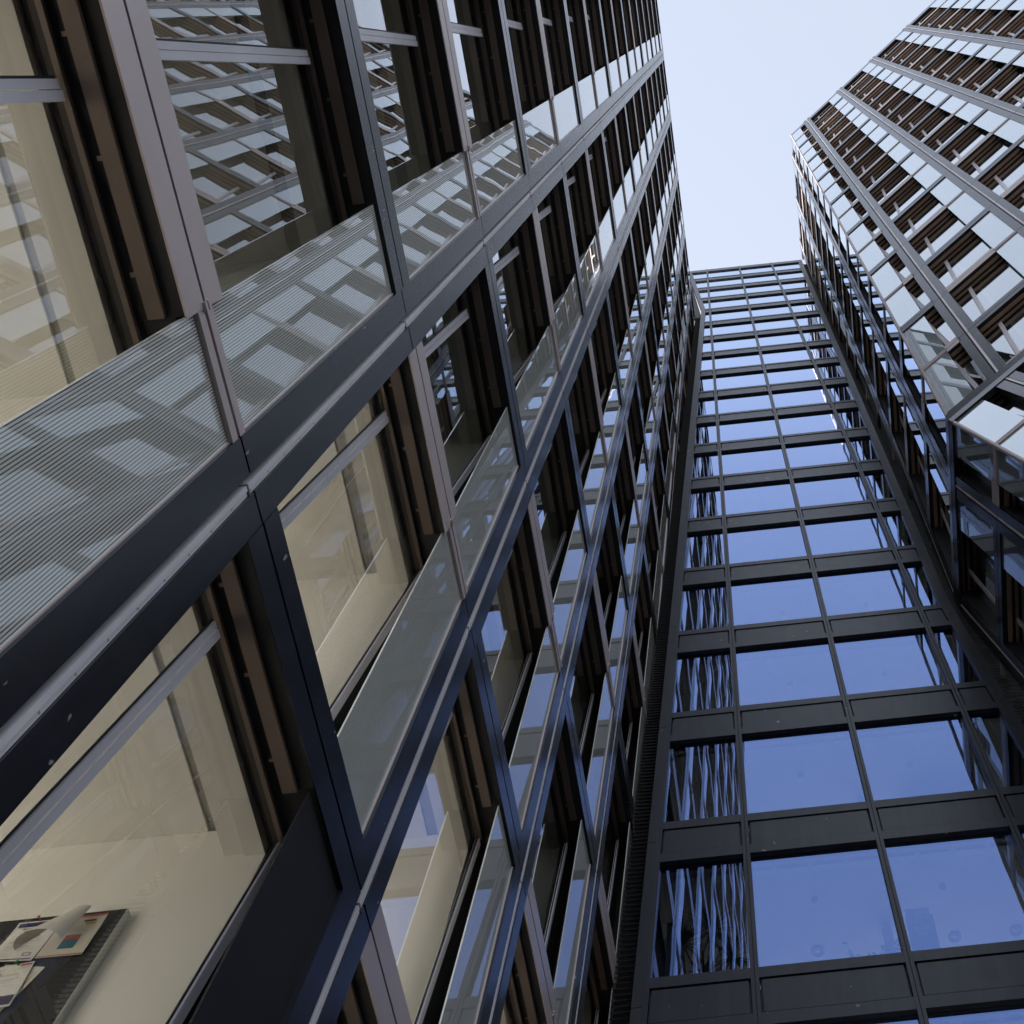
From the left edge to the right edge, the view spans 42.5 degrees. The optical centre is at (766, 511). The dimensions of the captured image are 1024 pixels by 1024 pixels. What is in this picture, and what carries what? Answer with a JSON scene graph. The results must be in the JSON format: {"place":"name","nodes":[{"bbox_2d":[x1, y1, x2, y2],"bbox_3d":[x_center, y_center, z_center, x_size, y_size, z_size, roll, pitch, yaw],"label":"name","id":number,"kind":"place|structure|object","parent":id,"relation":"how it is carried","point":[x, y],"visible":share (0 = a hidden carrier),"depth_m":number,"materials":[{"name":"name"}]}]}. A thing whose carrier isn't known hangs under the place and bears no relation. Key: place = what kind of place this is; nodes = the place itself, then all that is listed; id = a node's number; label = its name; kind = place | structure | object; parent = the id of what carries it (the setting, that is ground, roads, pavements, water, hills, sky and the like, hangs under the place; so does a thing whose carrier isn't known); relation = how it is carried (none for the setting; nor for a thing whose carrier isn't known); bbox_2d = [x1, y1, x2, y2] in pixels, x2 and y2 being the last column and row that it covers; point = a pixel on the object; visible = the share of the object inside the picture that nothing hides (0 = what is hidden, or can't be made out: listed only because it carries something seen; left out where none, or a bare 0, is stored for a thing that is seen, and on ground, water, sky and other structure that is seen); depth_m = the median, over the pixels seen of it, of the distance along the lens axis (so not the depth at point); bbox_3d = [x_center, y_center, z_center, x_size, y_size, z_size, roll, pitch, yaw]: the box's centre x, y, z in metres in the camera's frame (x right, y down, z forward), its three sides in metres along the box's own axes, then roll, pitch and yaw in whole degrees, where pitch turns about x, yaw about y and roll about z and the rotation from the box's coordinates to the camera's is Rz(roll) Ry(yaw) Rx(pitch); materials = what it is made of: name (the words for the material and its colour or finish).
{"place":"outdoors","nodes":[
{"label":"outdoors","id":0,"kind":"place"},
{"bbox_2d":[0,0,694,1023],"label":"office tower","id":1,"kind":"structure","parent":0,"point":[344,356],"depth_m":8.92,"materials":[{"name":"metal"}]},
{"bbox_2d":[0,909,130,1023],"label":"pin board","id":2,"kind":"object","parent":1,"relation":"attached to","point":[51,992],"visible":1,"depth_m":6.14,"materials":[{"name":"grey fabric"}]},
{"bbox_2d":[0,961,34,1006],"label":"invitation","id":3,"kind":"object","parent":2,"relation":"attached to","point":[12,978],"visible":1,"depth_m":6.13,"materials":[{"name":"paper"}]},
{"bbox_2d":[0,920,53,961],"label":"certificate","id":4,"kind":"object","parent":2,"relation":"attached to","point":[28,950],"visible":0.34,"depth_m":6.37,"materials":[{"name":"paper"}]},
{"bbox_2d":[34,912,108,958],"bbox_3d":[-3.494,2.128,6.405,0.238,0.326,0.022,-6,-68,0],"label":"flyer","id":5,"kind":"object","parent":2,"relation":"attached to","point":[76,938],"visible":0.89,"depth_m":6.38,"materials":[{"name":"beige paper"}]},
{"bbox_2d":[13,905,90,949],"bbox_3d":[-3.581,2.054,6.375,0.238,0.319,0.108,-6,-68,0],"label":"curled paper","id":6,"kind":"object","parent":5,"relation":"attached to","point":[62,925],"visible":1,"depth_m":6.33,"materials":[{"name":"paper"}]},
{"bbox_2d":[0,0,141,344],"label":"window","id":7,"kind":"structure","parent":1,"relation":"in","point":[32,83],"depth_m":5.51,"materials":[{"name":"grey metal"}]},
{"bbox_2d":[0,583,284,1023],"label":"window","id":8,"kind":"structure","parent":1,"relation":"in","point":[41,817],"depth_m":5.78,"materials":[{"name":"black metal"}]},
{"bbox_2d":[156,0,347,220],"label":"window","id":9,"kind":"structure","parent":1,"relation":"in","point":[267,53],"depth_m":7.87,"materials":[{"name":"grey metal"}]},
{"bbox_2d":[279,384,423,733],"bbox_3d":[-2.826,0.434,8.643,0.083,3.130,2.522,-6,-68,0],"label":"window","id":10,"kind":"structure","parent":1,"relation":"in","point":[411,563],"depth_m":9.29,"materials":[{"name":"grey metal"}]},
{"bbox_2d":[353,0,441,191],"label":"window","id":11,"kind":"structure","parent":1,"relation":"in","point":[387,28],"depth_m":11.21,"materials":[{"name":"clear glass"}]},
{"bbox_2d":[414,707,483,1023],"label":"window","id":12,"kind":"structure","parent":1,"relation":"in","point":[450,834],"depth_m":10.17,"materials":[{"name":"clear glass"}]},
{"bbox_2d":[422,289,492,504],"bbox_3d":[-2.956,-0.876,11.902,0.083,2.974,2.522,-6,-68,0],"label":"window","id":13,"kind":"structure","parent":1,"relation":"in","point":[450,349],"depth_m":12.27,"materials":[{"name":"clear glass"}]},
{"bbox_2d":[336,956,600,1023],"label":"window","id":14,"kind":"structure","parent":1,"relation":"in","point":[511,1014],"depth_m":15.50,"materials":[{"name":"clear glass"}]},
{"bbox_2d":[447,0,499,144],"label":"window","id":15,"kind":"structure","parent":1,"relation":"in","point":[465,16],"depth_m":14.69,"materials":[{"name":"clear glass"}]},
{"bbox_2d":[481,545,533,765],"bbox_3d":[-2.704,1.536,12.882,0.083,2.974,2.522,-6,-68,0],"label":"window","id":16,"kind":"structure","parent":1,"relation":"in","point":[505,632],"depth_m":13.35,"materials":[{"name":"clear glass"}]},
{"bbox_2d":[492,230,536,387],"bbox_3d":[-3.086,-2.187,15.161,0.083,3.130,2.522,-6,-68,0],"label":"window","id":17,"kind":"structure","parent":1,"relation":"in","point":[510,277],"depth_m":15.74,"materials":[{"name":"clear glass"}]},
{"bbox_2d":[504,0,535,114],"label":"window","id":18,"kind":"structure","parent":1,"relation":"in","point":[512,7],"depth_m":18.18,"materials":[{"name":"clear glass"}]},
{"bbox_2d":[531,765,570,980],"bbox_3d":[-2.452,3.948,13.862,0.083,2.974,2.522,-6,-68,0],"label":"window","id":19,"kind":"structure","parent":1,"relation":"in","point":[550,876],"depth_m":14.40,"materials":[{"name":"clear glass"}]},
{"bbox_2d":[534,441,567,599],"bbox_3d":[-2.834,0.225,16.141,0.083,3.130,2.522,-6,-68,0],"label":"window","id":20,"kind":"structure","parent":1,"relation":"in","point":[549,502],"depth_m":16.81,"materials":[{"name":"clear glass"}]},
{"bbox_2d":[537,192,564,312],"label":"window","id":21,"kind":"structure","parent":1,"relation":"in","point":[545,212],"depth_m":19.22,"materials":[{"name":"black glass"}]},
{"bbox_2d":[540,0,562,95],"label":"window","id":22,"kind":"structure","parent":1,"relation":"in","point":[545,4],"depth_m":21.63,"materials":[{"name":"black glass"}]},
{"bbox_2d":[566,0,581,81],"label":"window","id":23,"kind":"structure","parent":1,"relation":"in","point":[569,7],"depth_m":25.04,"materials":[{"name":"black glass"}]},
{"bbox_2d":[566,165,586,262],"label":"window","id":24,"kind":"structure","parent":1,"relation":"in","point":[571,177],"depth_m":22.67,"materials":[{"name":"black glass"}]},
{"bbox_2d":[568,373,589,488],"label":"window","id":25,"kind":"structure","parent":1,"relation":"in","point":[576,407],"depth_m":20.29,"materials":[{"name":"black glass"}]},
{"bbox_2d":[570,628,596,782],"bbox_3d":[-2.582,2.637,17.121,0.083,3.130,2.522,-6,-68,0],"label":"window","id":26,"kind":"structure","parent":1,"relation":"in","point":[582,691],"depth_m":17.87,"materials":[{"name":"black glass"}]},
{"bbox_2d":[587,145,601,225],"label":"window","id":27,"kind":"structure","parent":1,"relation":"in","point":[593,174],"depth_m":26.09,"materials":[{"name":"black glass"}]},
{"bbox_2d":[591,322,607,414],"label":"window","id":28,"kind":"structure","parent":1,"relation":"in","point":[596,345],"depth_m":23.74,"materials":[{"name":"black glass"}]},
{"bbox_2d":[596,535,613,644],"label":"window","id":29,"kind":"structure","parent":1,"relation":"in","point":[602,569],"depth_m":21.34,"materials":[{"name":"black glass"}]},
{"bbox_2d":[601,794,620,934],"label":"window","id":30,"kind":"structure","parent":1,"relation":"in","point":[611,863],"depth_m":18.89,"materials":[{"name":"black glass"}]},
{"bbox_2d":[614,463,626,551],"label":"window","id":31,"kind":"structure","parent":1,"relation":"in","point":[618,491],"depth_m":24.78,"materials":[{"name":"black glass"}]},
{"bbox_2d":[621,681,633,776],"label":"window","id":32,"kind":"structure","parent":1,"relation":"in","point":[626,720],"depth_m":22.36,"materials":[{"name":"black glass"}]},
{"bbox_2d":[634,596,644,669],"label":"window","id":33,"kind":"structure","parent":1,"relation":"in","point":[638,619],"depth_m":25.81,"materials":[{"name":"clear glass"}]},
{"bbox_2d":[657,0,934,270],"label":"sky","id":34,"kind":"structure","parent":0,"point":[742,76],"materials":[{"name":"blue"}]},
{"bbox_2d":[790,0,1023,726],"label":"office tower","id":35,"kind":"structure","parent":0,"point":[908,150],"depth_m":36.35,"materials":[{"name":"glass"},{"name":"dark grey metal"}]},
{"bbox_2d":[863,158,896,196],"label":"window","id":36,"kind":"structure","parent":35,"relation":"in","point":[891,162],"depth_m":49.81,"materials":[{"name":"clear glass"}]},
{"bbox_2d":[873,169,909,202],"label":"window","id":37,"kind":"structure","parent":35,"relation":"in","point":[890,186],"depth_m":46.49,"materials":[{"name":"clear glass"}]},
{"bbox_2d":[884,181,925,226],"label":"window","id":38,"kind":"structure","parent":35,"relation":"in","point":[916,189],"depth_m":43.16,"materials":[{"name":"clear glass"}]},
{"bbox_2d":[909,284,929,309],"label":"window","id":39,"kind":"structure","parent":35,"relation":"in","point":[918,295],"depth_m":33.48,"materials":[{"name":"clear glass"}]},
{"bbox_2d":[898,196,943,246],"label":"window","id":40,"kind":"structure","parent":35,"relation":"in","point":[933,205],"depth_m":39.82,"materials":[{"name":"clear glass"}]},
{"bbox_2d":[914,110,950,140],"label":"window","id":41,"kind":"structure","parent":35,"relation":"in","point":[944,114],"depth_m":49.20,"materials":[{"name":"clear glass"}]},
{"bbox_2d":[913,213,965,260],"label":"window","id":42,"kind":"structure","parent":35,"relation":"in","point":[952,224],"depth_m":36.51,"materials":[{"name":"clear glass"}]},
{"bbox_2d":[928,313,955,345],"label":"window","id":43,"kind":"structure","parent":35,"relation":"in","point":[938,324],"depth_m":30.17,"materials":[{"name":"clear glass"}]},
{"bbox_2d":[939,491,950,546],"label":"window","id":44,"kind":"structure","parent":35,"relation":"in","point":[944,513],"depth_m":28.76,"materials":[{"name":"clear glass"}]},
{"bbox_2d":[928,118,967,151],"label":"window","id":45,"kind":"structure","parent":35,"relation":"in","point":[960,123],"depth_m":45.87,"materials":[{"name":"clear glass"}]},
{"bbox_2d":[932,234,991,294],"bbox_3d":[5.357,-6.598,32.681,2.522,2.974,0.083,-40,-72,13],"label":"window","id":46,"kind":"structure","parent":35,"relation":"in","point":[972,250],"depth_m":33.20,"materials":[{"name":"clear glass"}]},
{"bbox_2d":[944,127,989,163],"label":"window","id":47,"kind":"structure","parent":35,"relation":"in","point":[978,134],"depth_m":42.53,"materials":[{"name":"clear glass"}]},
{"bbox_2d":[953,350,985,389],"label":"window","id":48,"kind":"structure","parent":35,"relation":"in","point":[964,362],"depth_m":26.87,"materials":[{"name":"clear glass"}]},
{"bbox_2d":[966,535,995,617],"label":"window","id":49,"kind":"structure","parent":35,"relation":"in","point":[980,566],"depth_m":24.97,"materials":[{"name":"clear glass"}]},
{"bbox_2d":[967,61,1006,91],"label":"window","id":50,"kind":"structure","parent":35,"relation":"in","point":[997,66],"depth_m":48.60,"materials":[{"name":"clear glass"}]},
{"bbox_2d":[963,137,1012,178],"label":"window","id":51,"kind":"structure","parent":35,"relation":"in","point":[1000,145],"depth_m":39.24,"materials":[{"name":"clear glass"}]},
{"bbox_2d":[954,258,1023,321],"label":"window","id":52,"kind":"structure","parent":35,"relation":"in","point":[1001,277],"depth_m":29.87,"materials":[{"name":"clear glass"}]},
{"bbox_2d":[983,301,1023,362],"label":"window","id":53,"kind":"structure","parent":35,"relation":"in","point":[1006,337],"depth_m":26.84,"materials":[{"name":"clear glass"}]},
{"bbox_2d":[984,150,1023,195],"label":"window","id":54,"kind":"structure","parent":35,"relation":"in","point":[1014,169],"depth_m":36.06,"materials":[{"name":"clear glass"}]},
{"bbox_2d":[986,66,1023,97],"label":"window","id":55,"kind":"structure","parent":35,"relation":"in","point":[1018,71],"depth_m":45.26,"materials":[{"name":"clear glass"}]},
{"bbox_2d":[990,394,1023,416],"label":"window","id":56,"kind":"structure","parent":35,"relation":"in","point":[1001,401],"depth_m":23.71,"materials":[{"name":"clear glass"}]},
{"bbox_2d":[1015,579,1023,647],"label":"window","id":57,"kind":"structure","parent":35,"relation":"in","point":[1019,589],"depth_m":22.26,"materials":[{"name":"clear glass"}]},
{"bbox_3d":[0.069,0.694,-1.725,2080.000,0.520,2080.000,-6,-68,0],"label":"ground","id":58,"kind":"structure","parent":0,"visible":0},
{"bbox_2d":[609,260,1023,1023],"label":"glazed block","id":59,"kind":"structure","parent":58,"relation":"on","point":[813,624],"depth_m":22.27,"materials":[{"name":"metal"}]},
{"bbox_2d":[665,922,682,976],"bbox_3d":[-1.284,6.487,17.378,0.208,2.366,0.221,-6,-68,0],"label":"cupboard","id":60,"kind":"object","parent":59,"relation":"on","point":[673,962],"visible":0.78,"depth_m":17.92,"materials":[{"name":"white ceramic"}]},
{"bbox_2d":[670,739,735,750],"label":"window pane","id":61,"kind":"structure","parent":59,"relation":"in","point":[699,744],"depth_m":21.73,"materials":[{"name":"black glass"}]},
{"bbox_2d":[673,651,733,712],"bbox_3d":[-1.173,3.209,23.985,1.106,2.514,0.158,-6,-68,0],"label":"window pane","id":62,"kind":"structure","parent":59,"relation":"in","point":[703,681],"depth_m":23.96,"materials":[{"name":"blue glass"}]},
{"bbox_2d":[680,584,728,630],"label":"window pane","id":63,"kind":"structure","parent":59,"relation":"in","point":[704,607],"depth_m":27.35,"materials":[{"name":"blue glass"}]},
{"bbox_2d":[685,531,724,567],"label":"window pane","id":64,"kind":"structure","parent":59,"relation":"in","point":[704,549],"depth_m":30.75,"materials":[{"name":"blue glass"}]},
{"bbox_2d":[689,489,721,517],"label":"window pane","id":65,"kind":"structure","parent":59,"relation":"in","point":[704,503],"depth_m":34.13,"materials":[{"name":"blue glass"}]},
{"bbox_2d":[692,453,718,477],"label":"window pane","id":66,"kind":"structure","parent":59,"relation":"in","point":[703,465],"depth_m":37.51,"materials":[{"name":"blue glass"}]},
{"bbox_2d":[695,424,716,443],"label":"window pane","id":67,"kind":"structure","parent":59,"relation":"in","point":[704,433],"depth_m":40.88,"materials":[{"name":"blue glass"}]},
{"bbox_2d":[656,896,761,974],"bbox_3d":[-0.838,6.406,17.704,1.697,3.050,1.326,-6,-68,0],"label":"dracaena plant","id":68,"kind":"object","parent":59,"relation":"on","point":[711,926],"visible":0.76,"depth_m":18.20,"materials":[{"name":"green plant"}]},
{"bbox_2d":[712,322,752,334],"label":"window pane","id":69,"kind":"structure","parent":59,"relation":"in","point":[743,327],"depth_m":57.86,"materials":[{"name":"blue glass"}]},
{"bbox_2d":[713,337,756,350],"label":"window pane","id":70,"kind":"structure","parent":59,"relation":"in","point":[751,341],"depth_m":54.46,"materials":[{"name":"blue glass"}]},
{"bbox_2d":[715,353,760,368],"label":"window pane","id":71,"kind":"structure","parent":59,"relation":"in","point":[748,359],"depth_m":51.07,"materials":[{"name":"blue glass"}]},
{"bbox_2d":[716,372,765,389],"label":"window pane","id":72,"kind":"structure","parent":59,"relation":"in","point":[748,379],"depth_m":47.69,"materials":[{"name":"blue glass"}]},
{"bbox_2d":[717,393,771,412],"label":"window pane","id":73,"kind":"structure","parent":59,"relation":"in","point":[756,401],"depth_m":44.31,"materials":[{"name":"blue glass"}]},
{"bbox_2d":[719,418,777,440],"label":"window pane","id":74,"kind":"structure","parent":59,"relation":"in","point":[758,428],"depth_m":40.92,"materials":[{"name":"blue glass"}]},
{"bbox_2d":[721,447,785,474],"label":"window pane","id":75,"kind":"structure","parent":59,"relation":"in","point":[767,458],"depth_m":37.53,"materials":[{"name":"blue glass"}]},
{"bbox_2d":[724,481,795,514],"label":"window pane","id":76,"kind":"structure","parent":59,"relation":"in","point":[772,496],"depth_m":34.15,"materials":[{"name":"blue glass"}]},
{"bbox_2d":[727,523,806,563],"bbox_3d":[-0.018,0.787,30.721,1.884,2.514,0.158,-6,-68,0],"label":"window pane","id":77,"kind":"structure","parent":59,"relation":"in","point":[781,541],"depth_m":30.75,"materials":[{"name":"blue glass"}]},
{"bbox_2d":[754,318,795,329],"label":"window pane","id":78,"kind":"structure","parent":59,"relation":"in","point":[781,323],"depth_m":57.85,"materials":[{"name":"blue glass"}]},
{"bbox_2d":[731,575,821,625],"bbox_3d":[0.173,1.919,27.352,1.884,2.514,0.158,-6,-68,0],"label":"window pane","id":79,"kind":"structure","parent":59,"relation":"in","point":[791,598],"depth_m":27.37,"materials":[{"name":"blue glass"}]},
{"bbox_2d":[758,332,802,345],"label":"window pane","id":80,"kind":"structure","parent":59,"relation":"in","point":[789,337],"depth_m":54.45,"materials":[{"name":"blue glass"}]},
{"bbox_2d":[762,348,809,363],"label":"window pane","id":81,"kind":"structure","parent":59,"relation":"in","point":[796,354],"depth_m":51.06,"materials":[{"name":"blue glass"}]},
{"bbox_2d":[736,641,840,705],"bbox_3d":[0.364,3.050,23.982,1.884,2.514,0.158,-6,-68,0],"label":"window pane","id":82,"kind":"structure","parent":59,"relation":"in","point":[805,670],"depth_m":23.97,"materials":[{"name":"blue glass"}]},
{"bbox_2d":[766,367,818,383],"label":"window pane","id":83,"kind":"structure","parent":59,"relation":"in","point":[806,373],"depth_m":47.69,"materials":[{"name":"blue glass"}]},
{"bbox_2d":[742,727,848,740],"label":"window pane","id":84,"kind":"structure","parent":59,"relation":"in","point":[844,728],"depth_m":21.75,"materials":[{"name":"blue glass"}]},
{"bbox_2d":[772,388,827,407],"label":"window pane","id":85,"kind":"structure","parent":59,"relation":"in","point":[814,395],"depth_m":44.30,"materials":[{"name":"blue glass"}]},
{"bbox_2d":[778,412,839,434],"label":"window pane","id":86,"kind":"structure","parent":59,"relation":"in","point":[825,421],"depth_m":40.92,"materials":[{"name":"blue glass"}]},
{"bbox_2d":[785,440,852,467],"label":"window pane","id":87,"kind":"structure","parent":59,"relation":"in","point":[835,451],"depth_m":37.53,"materials":[{"name":"blue glass"}]},
{"bbox_2d":[817,364,843,378],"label":"window pane","id":88,"kind":"structure","parent":59,"relation":"in","point":[835,370],"depth_m":47.70,"materials":[{"name":"blue glass"}]},
{"bbox_2d":[794,474,869,506],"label":"window pane","id":89,"kind":"structure","parent":59,"relation":"in","point":[849,488],"depth_m":34.14,"materials":[{"name":"blue glass"}]},
{"bbox_2d":[826,385,853,401],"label":"window pane","id":90,"kind":"structure","parent":59,"relation":"in","point":[843,392],"depth_m":44.31,"materials":[{"name":"blue glass"}]},
{"bbox_2d":[804,516,888,554],"bbox_3d":[1.906,0.588,30.718,1.884,2.514,0.158,-6,-68,0],"label":"window pane","id":91,"kind":"structure","parent":59,"relation":"in","point":[858,533],"depth_m":30.75,"materials":[{"name":"blue glass"}]},
{"bbox_2d":[837,409,864,428],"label":"window pane","id":92,"kind":"structure","parent":59,"relation":"in","point":[849,418],"depth_m":40.94,"materials":[{"name":"blue glass"}]},
{"bbox_2d":[849,438,877,460],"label":"window pane","id":93,"kind":"structure","parent":59,"relation":"in","point":[863,448],"depth_m":37.55,"materials":[{"name":"blue glass"}]},
{"bbox_2d":[817,566,914,615],"bbox_3d":[2.097,1.719,27.348,1.884,2.514,0.158,-6,-68,0],"label":"window pane","id":94,"kind":"structure","parent":59,"relation":"in","point":[878,589],"depth_m":27.36,"materials":[{"name":"blue glass"}]},
{"bbox_2d":[864,472,893,498],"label":"window pane","id":95,"kind":"structure","parent":59,"relation":"in","point":[880,488],"depth_m":34.17,"materials":[{"name":"blue glass"}]},
{"bbox_2d":[834,631,946,694],"bbox_3d":[2.288,2.851,23.979,1.884,2.514,0.158,-6,-68,0],"label":"window pane","id":96,"kind":"structure","parent":59,"relation":"in","point":[901,660],"depth_m":23.97,"materials":[{"name":"blue glass"}]},
{"bbox_2d":[882,513,912,546],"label":"window pane","id":97,"kind":"structure","parent":59,"relation":"in","point":[895,524],"depth_m":30.78,"materials":[{"name":"blue glass"}]},
{"bbox_2d":[855,715,963,729],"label":"window pane","id":98,"kind":"structure","parent":59,"relation":"in","point":[951,720],"depth_m":21.70,"materials":[{"name":"blue glass"}]},
{"bbox_2d":[904,564,937,605],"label":"window pane","id":99,"kind":"structure","parent":59,"relation":"in","point":[916,574],"depth_m":27.40,"materials":[{"name":"blue glass"}]},
{"bbox_2d":[905,907,939,950],"bbox_3d":[2.125,5.771,17.184,0.377,1.300,0.042,-6,-68,0],"label":"window poster","id":100,"kind":"object","parent":59,"relation":"attached to","point":[922,931],"depth_m":17.36,"materials":[{"name":"blue paper"}]},
{"bbox_2d":[932,628,980,682],"bbox_3d":[3.556,2.719,23.976,0.566,2.514,0.158,-6,-68,0],"label":"window pane","id":101,"kind":"structure","parent":59,"relation":"in","point":[960,667],"depth_m":23.92,"materials":[{"name":"blue glass"}]},
{"bbox_2d":[968,711,1004,723],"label":"window pane","id":102,"kind":"structure","parent":59,"relation":"in","point":[990,717],"depth_m":21.61,"materials":[{"name":"blue glass"}]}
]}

